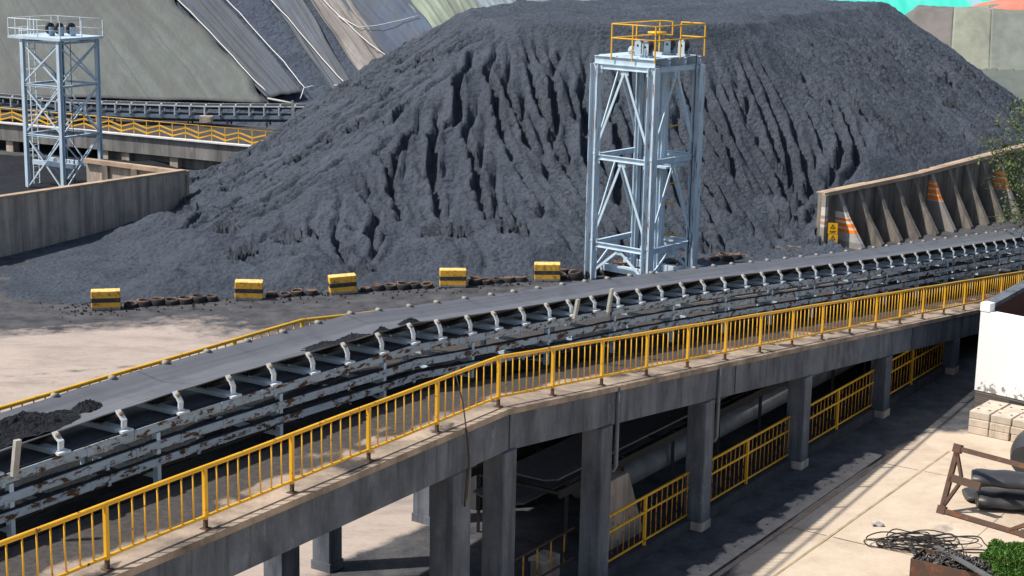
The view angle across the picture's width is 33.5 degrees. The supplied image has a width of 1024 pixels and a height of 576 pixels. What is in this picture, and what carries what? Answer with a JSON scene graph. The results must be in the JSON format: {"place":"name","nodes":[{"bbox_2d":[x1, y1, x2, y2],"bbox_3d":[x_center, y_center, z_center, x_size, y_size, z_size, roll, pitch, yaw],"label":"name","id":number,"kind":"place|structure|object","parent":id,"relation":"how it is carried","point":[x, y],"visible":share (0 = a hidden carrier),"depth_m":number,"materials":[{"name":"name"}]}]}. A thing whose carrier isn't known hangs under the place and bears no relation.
{"place":"outdoors","nodes":[
{"label":"outdoors","id":0,"kind":"place"},
{"bbox_2d":[0,125,1023,575],"bbox_3d":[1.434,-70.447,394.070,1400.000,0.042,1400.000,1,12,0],"label":"ground","id":1,"kind":"structure","parent":0,"point":[42,351],"depth_m":51.91,"materials":[{"name":"concrete"}]},
{"bbox_2d":[7,15,102,186],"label":"steel tower","id":2,"kind":"structure","parent":1,"relation":"on","point":[63,162],"depth_m":95.70,"materials":[{"name":"metal"}]},
{"bbox_2d":[0,155,186,194],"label":"spilled coal","id":3,"kind":"object","parent":1,"relation":"on","point":[12,173],"visible":0.32,"depth_m":101.58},
{"bbox_2d":[0,158,188,256],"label":"retaining wall","id":4,"kind":"structure","parent":1,"relation":"on","point":[107,195],"depth_m":83.86,"materials":[{"name":"concrete"}]},
{"bbox_2d":[91,288,120,310],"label":"striped block","id":5,"kind":"object","parent":1,"relation":"on","point":[106,299],"depth_m":68.68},
{"bbox_2d":[124,301,137,308],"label":"old tyre","id":6,"kind":"object","parent":1,"relation":"on","point":[130,304],"visible":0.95,"depth_m":69.28,"materials":[{"name":"rubber"}]},
{"bbox_2d":[0,112,276,169],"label":"bridge","id":7,"kind":"structure","parent":1,"relation":"on","point":[188,152],"depth_m":107.90,"materials":[{"name":"concrete"}]},
{"bbox_2d":[0,107,272,144],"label":"zigzag railing","id":8,"kind":"object","parent":7,"relation":"on","point":[146,128],"visible":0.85,"depth_m":106.42,"materials":[{"name":"metal"}]},
{"bbox_2d":[136,298,150,306],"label":"old tyre","id":9,"kind":"object","parent":1,"relation":"on","point":[143,302],"visible":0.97,"depth_m":69.55,"materials":[{"name":"rubber"}]},
{"bbox_2d":[0,93,305,127],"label":"distant conveyor","id":10,"kind":"object","parent":1,"relation":"on","point":[209,117],"visible":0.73,"depth_m":112.39,"materials":[{"name":"metal"}]},
{"bbox_2d":[267,97,293,116],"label":"cable post","id":11,"kind":"object","parent":10,"relation":"attached to","point":[288,102],"visible":0.88,"depth_m":111.08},
{"bbox_2d":[150,297,164,305],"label":"old tyre","id":12,"kind":"object","parent":1,"relation":"on","point":[157,301],"visible":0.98,"depth_m":69.74,"materials":[{"name":"rubber"}]},
{"bbox_2d":[165,297,178,305],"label":"old tyre","id":13,"kind":"object","parent":1,"relation":"on","point":[171,303],"visible":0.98,"depth_m":69.92,"materials":[{"name":"rubber"}]},
{"bbox_2d":[178,296,192,304],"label":"old tyre","id":14,"kind":"object","parent":1,"relation":"on","point":[188,300],"visible":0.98,"depth_m":70.09,"materials":[{"name":"rubber"}]},
{"bbox_2d":[191,294,205,303],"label":"old tyre","id":15,"kind":"object","parent":1,"relation":"on","point":[199,298],"visible":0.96,"depth_m":70.38,"materials":[{"name":"rubber"}]},
{"bbox_2d":[206,294,217,301],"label":"old tyre","id":16,"kind":"object","parent":1,"relation":"on","point":[211,298],"visible":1,"depth_m":70.65,"materials":[{"name":"rubber"}]},
{"bbox_2d":[235,279,262,300],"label":"striped block","id":17,"kind":"object","parent":1,"relation":"on","point":[249,289],"depth_m":70.92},
{"bbox_2d":[265,291,277,297],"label":"old tyre","id":18,"kind":"object","parent":1,"relation":"on","point":[271,294],"visible":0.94,"depth_m":71.62,"materials":[{"name":"rubber"}]},
{"bbox_2d":[279,291,290,297],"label":"old tyre","id":19,"kind":"object","parent":1,"relation":"on","point":[288,295],"visible":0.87,"depth_m":71.81,"materials":[{"name":"rubber"}]},
{"bbox_2d":[0,0,588,125],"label":"covered stockpile","id":20,"kind":"object","parent":1,"relation":"on","point":[242,51],"visible":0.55,"depth_m":134.11,"materials":[{"name":"grey fabric"}]},
{"bbox_2d":[291,288,303,296],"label":"old tyre","id":21,"kind":"object","parent":1,"relation":"on","point":[299,292],"visible":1,"depth_m":72.00,"materials":[{"name":"rubber"}]},
{"bbox_2d":[305,289,316,295],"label":"old tyre","id":22,"kind":"object","parent":1,"relation":"on","point":[310,292],"visible":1,"depth_m":72.14,"materials":[{"name":"rubber"}]},
{"bbox_2d":[40,278,597,321],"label":"loose coal","id":23,"kind":"object","parent":1,"relation":"on","point":[193,305],"visible":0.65,"depth_m":70.88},
{"bbox_2d":[328,273,356,294],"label":"striped block","id":24,"kind":"object","parent":1,"relation":"on","point":[341,284],"depth_m":72.40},
{"bbox_2d":[360,287,371,292],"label":"old tyre","id":25,"kind":"object","parent":1,"relation":"on","point":[365,289],"visible":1,"depth_m":73.00,"materials":[{"name":"rubber"}]},
{"bbox_2d":[371,284,383,291],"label":"old tyre","id":26,"kind":"object","parent":1,"relation":"on","point":[377,287],"visible":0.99,"depth_m":73.25,"materials":[{"name":"rubber"}]},
{"bbox_2d":[384,283,395,290],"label":"old tyre","id":27,"kind":"object","parent":1,"relation":"on","point":[389,286],"visible":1,"depth_m":73.45,"materials":[{"name":"rubber"}]},
{"bbox_2d":[396,281,409,289],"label":"old tyre","id":28,"kind":"object","parent":1,"relation":"on","point":[402,285],"visible":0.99,"depth_m":73.59,"materials":[{"name":"rubber"}]},
{"bbox_2d":[409,281,420,288],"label":"old tyre","id":29,"kind":"object","parent":1,"relation":"on","point":[415,285],"visible":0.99,"depth_m":73.83,"materials":[{"name":"rubber"}]},
{"bbox_2d":[421,281,432,288],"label":"old tyre","id":30,"kind":"object","parent":1,"relation":"on","point":[427,284],"visible":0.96,"depth_m":73.99,"materials":[{"name":"rubber"}]},
{"bbox_2d":[439,268,466,287],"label":"striped block","id":31,"kind":"object","parent":1,"relation":"on","point":[452,277],"depth_m":74.06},
{"bbox_2d":[467,276,481,285],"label":"old tyre","id":32,"kind":"object","parent":1,"relation":"on","point":[474,280],"visible":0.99,"depth_m":74.70,"materials":[{"name":"rubber"}]},
{"bbox_2d":[481,277,491,284],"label":"old tyre","id":33,"kind":"object","parent":1,"relation":"on","point":[487,280],"visible":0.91,"depth_m":74.89,"materials":[{"name":"rubber"}]},
{"bbox_2d":[492,277,502,283],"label":"old tyre","id":34,"kind":"object","parent":1,"relation":"on","point":[496,280],"visible":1,"depth_m":75.21,"materials":[{"name":"rubber"}]},
{"bbox_2d":[0,268,1015,575],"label":"conveyor bridge","id":35,"kind":"structure","parent":1,"relation":"on","point":[274,530],"depth_m":36.97,"materials":[{"name":"concrete"}]},
{"bbox_2d":[0,309,382,409],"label":"bridge railing","id":36,"kind":"object","parent":35,"relation":"on","point":[233,341],"visible":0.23,"depth_m":35.69,"materials":[{"name":"metal"}]},
{"bbox_2d":[0,227,1023,548],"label":"belt conveyor","id":37,"kind":"object","parent":35,"relation":"on","point":[266,389],"visible":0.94,"depth_m":37.16,"materials":[{"name":"rubber"}]},
{"bbox_2d":[0,409,80,448],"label":"coal pile","id":38,"kind":"object","parent":37,"relation":"on","point":[22,424],"visible":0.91,"depth_m":29.53,"materials":[{"name":"stone"}]},
{"bbox_2d":[71,399,102,414],"bbox_3d":[-7.749,2.118,30.995,0.400,0.211,0.728,9,15,32],"label":"coal pile","id":39,"kind":"object","parent":37,"relation":"on","point":[86,406],"visible":0.97,"depth_m":30.90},
{"bbox_2d":[300,341,341,351],"bbox_3d":[-3.959,1.196,35.933,0.600,0.176,1.182,9,15,32],"label":"coal pile","id":40,"kind":"object","parent":37,"relation":"on","point":[319,345],"visible":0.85,"depth_m":35.76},
{"bbox_2d":[335,332,370,341],"bbox_3d":[-3.441,1.044,36.668,0.480,0.200,1.095,9,15,32],"label":"coal pile","id":41,"kind":"object","parent":37,"relation":"on","point":[350,337],"visible":0.83,"depth_m":36.50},
{"bbox_2d":[372,326,387,333],"bbox_3d":[-2.891,0.913,37.391,0.220,0.175,0.506,9,15,32],"label":"coal pile","id":42,"kind":"object","parent":37,"relation":"on","point":[380,328],"visible":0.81,"depth_m":37.31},
{"bbox_2d":[397,317,420,325],"bbox_3d":[-2.298,0.765,38.610,0.400,0.256,0.844,9,15,32],"label":"coal pile","id":43,"kind":"object","parent":37,"relation":"on","point":[408,320],"visible":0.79,"depth_m":38.48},
{"bbox_2d":[0,271,1023,575],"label":"bridge railing","id":44,"kind":"object","parent":35,"relation":"on","point":[1006,279],"visible":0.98,"depth_m":35.42,"materials":[{"name":"metal"}]},
{"bbox_2d":[455,373,469,506],"bbox_3d":[-1.036,3.150,35.124,0.354,2.826,0.132,4,13,11],"label":"hanging rope","id":45,"kind":"object","parent":44,"relation":"hanging from","point":[467,480],"visible":1,"depth_m":35.21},
{"bbox_2d":[503,276,514,282],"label":"old tyre","id":46,"kind":"object","parent":1,"relation":"on","point":[508,279],"visible":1,"depth_m":75.39,"materials":[{"name":"rubber"}]},
{"bbox_2d":[0,0,1023,304],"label":"coal heap","id":47,"kind":"object","parent":1,"relation":"on","point":[458,140],"visible":0.93,"depth_m":86.96,"materials":[{"name":"stone"}]},
{"bbox_2d":[515,276,526,281],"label":"old tyre","id":48,"kind":"object","parent":1,"relation":"on","point":[521,279],"visible":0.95,"depth_m":75.60,"materials":[{"name":"rubber"}]},
{"bbox_2d":[514,527,574,575],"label":"railing","id":49,"kind":"object","parent":1,"relation":"on","point":[545,543],"visible":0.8,"depth_m":41.10,"materials":[{"name":"metal"}]},
{"bbox_2d":[534,262,559,281],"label":"striped block","id":50,"kind":"object","parent":1,"relation":"on","point":[547,271],"depth_m":75.72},
{"bbox_2d":[560,271,566,279],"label":"old tyre","id":51,"kind":"object","parent":1,"relation":"on","point":[563,275],"visible":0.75,"depth_m":76.41,"materials":[{"name":"rubber"}]},
{"bbox_2d":[560,268,568,274],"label":"old tyre","id":52,"kind":"object","parent":1,"relation":"on","point":[566,270],"visible":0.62,"depth_m":76.75,"materials":[{"name":"rubber"}]},
{"bbox_2d":[568,269,583,280],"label":"old tyre","id":53,"kind":"object","parent":1,"relation":"on","point":[575,274],"visible":1,"depth_m":76.16,"materials":[{"name":"rubber"}]},
{"bbox_2d":[582,269,589,278],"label":"old tyre","id":54,"kind":"object","parent":1,"relation":"on","point":[587,275],"visible":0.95,"depth_m":76.61,"materials":[{"name":"rubber"}]},
{"bbox_2d":[601,270,615,275],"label":"old tyre","id":55,"kind":"object","parent":1,"relation":"on","point":[606,273],"visible":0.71,"depth_m":77.25,"materials":[{"name":"rubber"}]},
{"bbox_2d":[613,260,626,265],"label":"old tyre","id":56,"kind":"object","parent":1,"relation":"on","point":[619,262],"visible":0.43,"depth_m":78.09,"materials":[{"name":"rubber"}]},
{"bbox_2d":[609,470,642,550],"bbox_3d":[2.644,5.708,44.573,0.798,1.900,2.072,9,15,32],"label":"concrete pedestal","id":57,"kind":"object","parent":1,"relation":"on","point":[622,494],"visible":0.24,"depth_m":44.22,"materials":[{"name":"concrete"}]},
{"bbox_2d":[584,20,705,279],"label":"steel tower","id":58,"kind":"structure","parent":1,"relation":"on","point":[641,58],"depth_m":75.33,"materials":[{"name":"metal"}]},
{"bbox_2d":[608,471,689,575],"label":"yard fence","id":59,"kind":"object","parent":1,"relation":"on","point":[644,549],"visible":0.85,"depth_m":43.44,"materials":[{"name":"metal"}]},
{"bbox_2d":[678,571,700,575],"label":"drain cover","id":60,"kind":"object","parent":1,"relation":"on","point":[684,573],"visible":1,"depth_m":42.25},
{"bbox_2d":[685,559,722,575],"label":"drain cover","id":61,"kind":"object","parent":1,"relation":"on","point":[702,567],"visible":1,"depth_m":42.71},
{"bbox_2d":[707,255,719,261],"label":"old tyre","id":62,"kind":"object","parent":1,"relation":"on","point":[715,258],"visible":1,"depth_m":80.25,"materials":[{"name":"rubber"}]},
{"bbox_2d":[471,274,966,554],"bbox_3d":[8.496,3.068,56.302,2.852,2.139,30.789,9,15,32],"label":"conveyor","id":63,"kind":"object","parent":1,"relation":"on","point":[649,445],"visible":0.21,"depth_m":47.47,"materials":[{"name":"metal"}]},
{"bbox_2d":[703,548,739,564],"bbox_3d":[5.367,6.869,43.563,0.600,0.053,0.970,9,15,32],"label":"drain cover","id":64,"kind":"object","parent":1,"relation":"on","point":[723,556],"visible":1,"depth_m":43.52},
{"bbox_2d":[718,252,731,261],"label":"old tyre","id":65,"kind":"object","parent":1,"relation":"on","point":[725,257],"visible":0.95,"depth_m":80.42,"materials":[{"name":"rubber"}]},
{"bbox_2d":[729,253,741,259],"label":"old tyre","id":66,"kind":"object","parent":1,"relation":"on","point":[735,256],"visible":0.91,"depth_m":80.80,"materials":[{"name":"rubber"}]},
{"bbox_2d":[470,254,1002,509],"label":"soot wall","id":67,"kind":"structure","parent":1,"relation":"on","point":[519,458],"depth_m":48.80,"materials":[{"name":"concrete"}]},
{"bbox_2d":[720,536,756,553],"bbox_3d":[5.910,6.698,44.385,0.600,0.053,0.970,9,15,32],"label":"drain cover","id":68,"kind":"object","parent":1,"relation":"on","point":[738,544],"visible":1,"depth_m":44.34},
{"bbox_2d":[710,415,790,517],"bbox_3d":[6.649,5.070,48.236,0.220,1.688,5.696,9,15,32],"label":"yard fence","id":69,"kind":"object","parent":1,"relation":"on","point":[747,486],"visible":0.84,"depth_m":48.28,"materials":[{"name":"metal"}]},
{"bbox_2d":[737,526,772,541],"bbox_3d":[6.452,6.528,45.208,0.600,0.053,0.970,9,15,32],"label":"drain cover","id":70,"kind":"object","parent":1,"relation":"on","point":[755,533],"visible":1,"depth_m":45.16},
{"bbox_2d":[753,515,787,530],"bbox_3d":[6.995,6.358,46.030,0.600,0.053,0.970,9,15,32],"label":"drain cover","id":71,"kind":"object","parent":1,"relation":"on","point":[773,523],"visible":1,"depth_m":45.99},
{"bbox_2d":[769,505,802,520],"bbox_3d":[7.538,6.187,46.853,0.600,0.053,0.970,9,15,32],"label":"drain cover","id":72,"kind":"object","parent":1,"relation":"on","point":[786,512],"visible":1,"depth_m":46.80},
{"bbox_2d":[784,496,816,509],"bbox_3d":[8.080,6.017,47.675,0.600,0.053,0.970,9,15,32],"label":"drain cover","id":73,"kind":"object","parent":1,"relation":"on","point":[801,502],"visible":1,"depth_m":47.63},
{"bbox_2d":[713,447,900,575],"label":"gutter kerb","id":74,"kind":"structure","parent":1,"relation":"on","point":[792,522],"depth_m":46.65,"materials":[{"name":"concrete"}]},
{"bbox_2d":[798,486,830,500],"bbox_3d":[8.623,5.847,48.498,0.600,0.053,0.970,9,15,32],"label":"drain cover","id":75,"kind":"object","parent":1,"relation":"on","point":[813,492],"visible":1,"depth_m":48.47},
{"bbox_2d":[813,477,843,490],"bbox_3d":[9.166,5.677,49.320,0.600,0.053,0.970,9,15,32],"label":"drain cover","id":76,"kind":"object","parent":1,"relation":"on","point":[831,484],"visible":1,"depth_m":49.28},
{"bbox_2d":[808,369,874,457],"bbox_3d":[10.238,3.968,53.567,0.220,1.688,5.850,9,15,32],"label":"yard fence","id":77,"kind":"object","parent":1,"relation":"on","point":[830,436],"visible":0.87,"depth_m":53.67,"materials":[{"name":"metal"}]},
{"bbox_2d":[826,468,856,481],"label":"drain cover","id":78,"kind":"object","parent":1,"relation":"on","point":[844,475],"visible":1,"depth_m":50.10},
{"bbox_2d":[839,460,869,472],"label":"drain cover","id":79,"kind":"object","parent":1,"relation":"on","point":[855,466],"visible":1,"depth_m":50.94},
{"bbox_2d":[773,451,949,575],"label":"yard joint","id":80,"kind":"object","parent":1,"relation":"on","point":[843,526],"visible":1,"depth_m":46.72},
{"bbox_2d":[852,451,881,463],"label":"drain cover","id":81,"kind":"object","parent":1,"relation":"on","point":[867,457],"visible":1,"depth_m":51.74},
{"bbox_2d":[871,521,883,526],"bbox_3d":[9.901,6.397,46.095,0.334,0.108,0.184,1,12,0],"label":"paper scrap","id":82,"kind":"object","parent":1,"relation":"on","point":[879,524],"visible":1,"depth_m":46.08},
{"bbox_2d":[782,463,1007,555],"bbox_3d":[12.515,6.835,44.519,10.400,0.011,22.080,9,15,33],"label":"slab joint","id":83,"kind":"object","parent":1,"relation":"on","point":[893,550],"visible":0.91,"depth_m":45.58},
{"bbox_2d":[831,0,992,14],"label":"turquoise covered pile","id":84,"kind":"object","parent":1,"relation":"on","point":[904,7],"visible":0.02,"depth_m":155.04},
{"bbox_2d":[889,342,944,407],"bbox_3d":[13.931,2.834,59.050,0.220,1.688,6.070,9,15,32],"label":"yard fence","id":85,"kind":"object","parent":1,"relation":"on","point":[910,388],"visible":0.66,"depth_m":59.05,"materials":[{"name":"metal"}]},
{"bbox_2d":[816,143,1023,249],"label":"buttressed wall","id":86,"kind":"structure","parent":1,"relation":"on","point":[948,197],"depth_m":89.36,"materials":[{"name":"concrete"}]},
{"bbox_2d":[828,223,837,241],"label":"warning sign","id":87,"kind":"object","parent":86,"relation":"attached to","point":[832,230],"visible":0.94,"depth_m":84.11,"materials":[{"name":"yellow metal"}]},
{"bbox_2d":[863,528,987,552],"bbox_3d":[10.940,6.615,44.765,3.366,0.308,1.535,1,12,0],"label":"cable coil","id":88,"kind":"object","parent":1,"relation":"on","point":[928,538],"visible":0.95,"depth_m":44.59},
{"bbox_2d":[909,548,1006,575],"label":"scrap box","id":89,"kind":"object","parent":1,"relation":"on","point":[920,568],"visible":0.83,"depth_m":41.85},
{"bbox_2d":[908,543,993,574],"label":"chain pile","id":90,"kind":"object","parent":89,"relation":"in","point":[943,557],"visible":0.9,"depth_m":41.82,"materials":[{"name":"metal"}]},
{"bbox_2d":[933,545,991,575],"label":"steel strip","id":91,"kind":"object","parent":90,"relation":"on","point":[965,563],"visible":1,"depth_m":41.23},
{"bbox_2d":[905,4,1023,101],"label":"covered mound","id":92,"kind":"object","parent":1,"relation":"on","point":[987,41],"visible":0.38,"depth_m":142.93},
{"bbox_2d":[968,425,989,435],"bbox_3d":[15.141,4.516,54.737,0.660,0.239,0.800,10,15,36],"label":"kerb block","id":93,"kind":"object","parent":1,"relation":"on","point":[978,430],"depth_m":54.42,"materials":[{"name":"concrete"}]},
{"bbox_2d":[969,418,990,428],"bbox_3d":[15.148,4.277,54.683,0.660,0.239,0.800,11,16,37],"label":"kerb block","id":94,"kind":"object","parent":93,"relation":"on","point":[979,423],"depth_m":54.35,"materials":[{"name":"concrete"}]},
{"bbox_2d":[969,405,998,420],"bbox_3d":[15.168,4.024,54.693,0.660,0.239,0.800,10,15,35],"label":"kerb block","id":95,"kind":"object","parent":94,"relation":"on","point":[982,412],"depth_m":54.47,"materials":[{"name":"concrete"}]},
{"bbox_2d":[936,443,1023,538],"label":"welded frame","id":96,"kind":"object","parent":1,"relation":"on","point":[960,479],"visible":1,"depth_m":46.88,"materials":[{"name":"metal"}]},
{"bbox_2d":[962,487,1023,500],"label":"rubber belting","id":97,"kind":"object","parent":1,"relation":"on","point":[968,493],"visible":0.41,"depth_m":48.38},
{"bbox_2d":[968,95,1023,234],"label":"leafy tree","id":98,"kind":"object","parent":1,"relation":"on","point":[1013,164],"visible":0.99,"depth_m":78.08,"materials":[{"name":"green plant"}]},
{"bbox_2d":[970,0,1023,9],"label":"red covered mound","id":99,"kind":"object","parent":1,"relation":"on","point":[1011,4],"visible":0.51,"depth_m":150.88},
{"bbox_2d":[974,280,1023,407],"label":"white building","id":100,"kind":"structure","parent":1,"relation":"on","point":[999,376],"depth_m":55.83,"materials":[{"name":"paint"}]},
{"bbox_2d":[975,489,1023,510],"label":"rubber belting","id":101,"kind":"object","parent":1,"relation":"on","point":[1001,499],"visible":0.99,"depth_m":47.30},
{"bbox_2d":[971,468,1023,489],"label":"rubber belting","id":102,"kind":"object","parent":101,"relation":"on","point":[1008,479],"visible":0.91,"depth_m":47.22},
{"bbox_2d":[989,430,1011,440],"bbox_3d":[15.691,4.618,54.324,0.660,0.239,0.800,11,16,38],"label":"kerb block","id":103,"kind":"object","parent":1,"relation":"on","point":[999,435],"depth_m":53.99,"materials":[{"name":"concrete"}]},
{"bbox_2d":[989,422,1011,432],"bbox_3d":[15.696,4.379,54.270,0.660,0.239,0.800,10,15,36],"label":"kerb block","id":104,"kind":"object","parent":103,"relation":"on","point":[1000,427],"depth_m":53.95,"materials":[{"name":"concrete"}]},
{"bbox_2d":[991,410,1019,425],"bbox_3d":[15.736,4.130,54.266,0.660,0.239,0.800,10,15,36],"label":"kerb block","id":105,"kind":"object","parent":104,"relation":"on","point":[1004,417],"depth_m":54.05,"materials":[{"name":"concrete"}]},
{"bbox_2d":[978,538,1023,575],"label":"clipped bush","id":106,"kind":"object","parent":1,"relation":"on","point":[1000,556],"visible":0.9,"depth_m":41.43,"materials":[{"name":"green plant"}]},
{"bbox_2d":[1011,434,1017,441],"bbox_3d":[16.264,4.725,53.893,0.660,0.239,0.800,10,15,36],"label":"kerb block","id":107,"kind":"object","parent":1,"relation":"on","point":[1013,437],"depth_m":53.73,"materials":[{"name":"concrete"}]},
{"bbox_2d":[1011,426,1023,434],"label":"kerb block","id":108,"kind":"object","parent":107,"relation":"on","point":[1016,430],"depth_m":53.64,"materials":[{"name":"concrete"}]},
{"bbox_2d":[1012,414,1023,427],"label":"kerb block","id":109,"kind":"object","parent":108,"relation":"on","point":[1018,421],"depth_m":53.66,"materials":[{"name":"concrete"}]},
{"bbox_2d":[1010,430,1023,471],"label":"rubber belting","id":110,"kind":"object","parent":1,"relation":"on","point":[1017,451],"visible":0.9,"depth_m":49.92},
{"bbox_2d":[514,558,530,575],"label":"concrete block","id":111,"kind":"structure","parent":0,"point":[518,567],"depth_m":41.34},
{"bbox_2d":[528,550,559,575],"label":"concrete block","id":112,"kind":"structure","parent":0,"point":[543,561],"depth_m":41.76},
{"bbox_2d":[981,400,1008,409],"bbox_3d":[15.697,3.889,55.357,0.660,0.239,0.800,10,15,36],"label":"kerb block","id":113,"kind":"object","parent":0,"point":[996,404],"depth_m":55.28,"materials":[{"name":"concrete"}]},
{"bbox_2d":[1002,404,1023,414],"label":"kerb block","id":114,"kind":"object","parent":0,"point":[1015,408],"depth_m":54.86,"materials":[{"name":"concrete"}]}
]}

